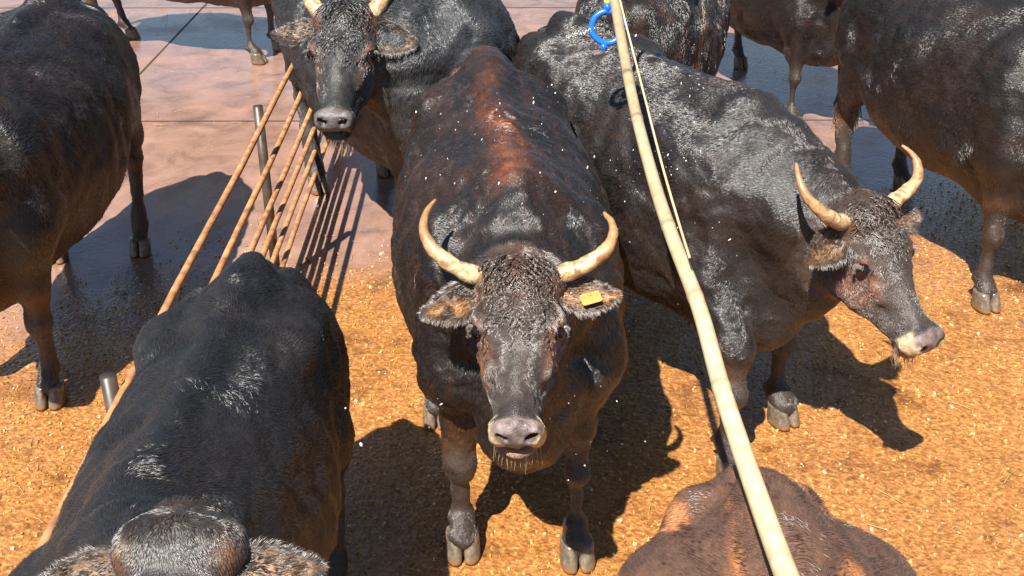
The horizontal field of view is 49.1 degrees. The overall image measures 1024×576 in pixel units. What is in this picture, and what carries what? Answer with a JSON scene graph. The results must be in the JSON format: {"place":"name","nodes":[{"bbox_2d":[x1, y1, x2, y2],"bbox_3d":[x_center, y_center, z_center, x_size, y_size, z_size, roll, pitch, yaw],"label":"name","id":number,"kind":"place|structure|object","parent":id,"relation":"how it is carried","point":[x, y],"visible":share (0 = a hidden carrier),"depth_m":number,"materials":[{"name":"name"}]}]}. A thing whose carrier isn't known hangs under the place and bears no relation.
{"place":"outdoors","nodes":[
{"label":"outdoors","id":0,"kind":"place"},
{"bbox_2d":[0,0,1023,575],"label":"ground","id":1,"kind":"structure","parent":0,"point":[200,90],"depth_m":5.09,"materials":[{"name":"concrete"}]},
{"bbox_2d":[0,0,150,410],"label":"bull","id":2,"kind":"object","parent":1,"relation":"on","point":[71,135],"visible":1,"depth_m":4.79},
{"bbox_2d":[34,63,328,549],"bbox_3d":[-1.238,-0.937,6.523,0.120,0.970,13.603,-1,28,-1],"label":"pen fence","id":3,"kind":"object","parent":1,"relation":"on","point":[112,392],"visible":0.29,"depth_m":5.37,"materials":[{"name":"metal"}]},
{"bbox_2d":[82,0,280,64],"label":"bull","id":4,"kind":"object","parent":1,"relation":"on","point":[257,55],"visible":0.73,"depth_m":9.24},
{"bbox_2d":[8,251,355,575],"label":"bull","id":5,"kind":"object","parent":1,"relation":"on","point":[222,442],"visible":1,"depth_m":2.71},
{"bbox_2d":[270,0,519,195],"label":"bull","id":6,"kind":"object","parent":1,"relation":"on","point":[364,74],"visible":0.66,"depth_m":5.00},
{"bbox_2d":[101,3,870,120],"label":"floor joints","id":7,"kind":"object","parent":1,"relation":"on","point":[255,7],"visible":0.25,"depth_m":10.94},
{"bbox_2d":[391,45,628,574],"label":"bull","id":8,"kind":"object","parent":1,"relation":"on","point":[472,245],"visible":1,"depth_m":3.50,"materials":[{"name":"fur"}]},
{"bbox_2d":[0,156,1023,575],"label":"wood chips","id":9,"kind":"object","parent":1,"relation":"on","point":[608,532],"visible":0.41,"depth_m":4.79,"materials":[{"name":"orange wood"}]},
{"bbox_2d":[5,10,1023,535],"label":"straw","id":10,"kind":"object","parent":1,"relation":"on","point":[407,382],"visible":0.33,"depth_m":5.40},
{"bbox_2d":[575,0,729,76],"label":"bull","id":11,"kind":"object","parent":1,"relation":"on","point":[686,32],"visible":0.34,"depth_m":5.90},
{"bbox_2d":[511,10,944,475],"bbox_3d":[0.703,-0.255,4.742,0.861,1.429,2.604,-14,31,-24],"label":"bull","id":12,"kind":"object","parent":1,"relation":"on","point":[810,227],"visible":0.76,"depth_m":4.09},
{"bbox_2d":[617,464,916,575],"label":"bull","id":13,"kind":"object","parent":1,"relation":"on","point":[707,528],"visible":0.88,"depth_m":2.08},
{"bbox_2d":[729,0,842,123],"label":"bull","id":14,"kind":"object","parent":1,"relation":"on","point":[799,34],"visible":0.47,"depth_m":7.63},
{"bbox_2d":[833,0,1023,314],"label":"bull","id":15,"kind":"object","parent":1,"relation":"on","point":[936,86],"visible":0.95,"depth_m":5.53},
{"bbox_2d":[345,24,729,480],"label":"water drops","id":16,"kind":"object","parent":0,"point":[361,444],"visible":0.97,"depth_m":3.55,"materials":[{"name":"white"}]},
{"bbox_2d":[609,0,799,575],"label":"bamboo pole","id":17,"kind":"object","parent":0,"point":[781,561],"visible":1,"depth_m":2.34,"materials":[{"name":"beige wood"}]},
{"bbox_2d":[589,0,625,50],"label":"sprinkler","id":18,"kind":"object","parent":17,"relation":"attached to","point":[601,41],"visible":0.68,"depth_m":4.11,"materials":[{"name":"blue plastic"}]}
]}

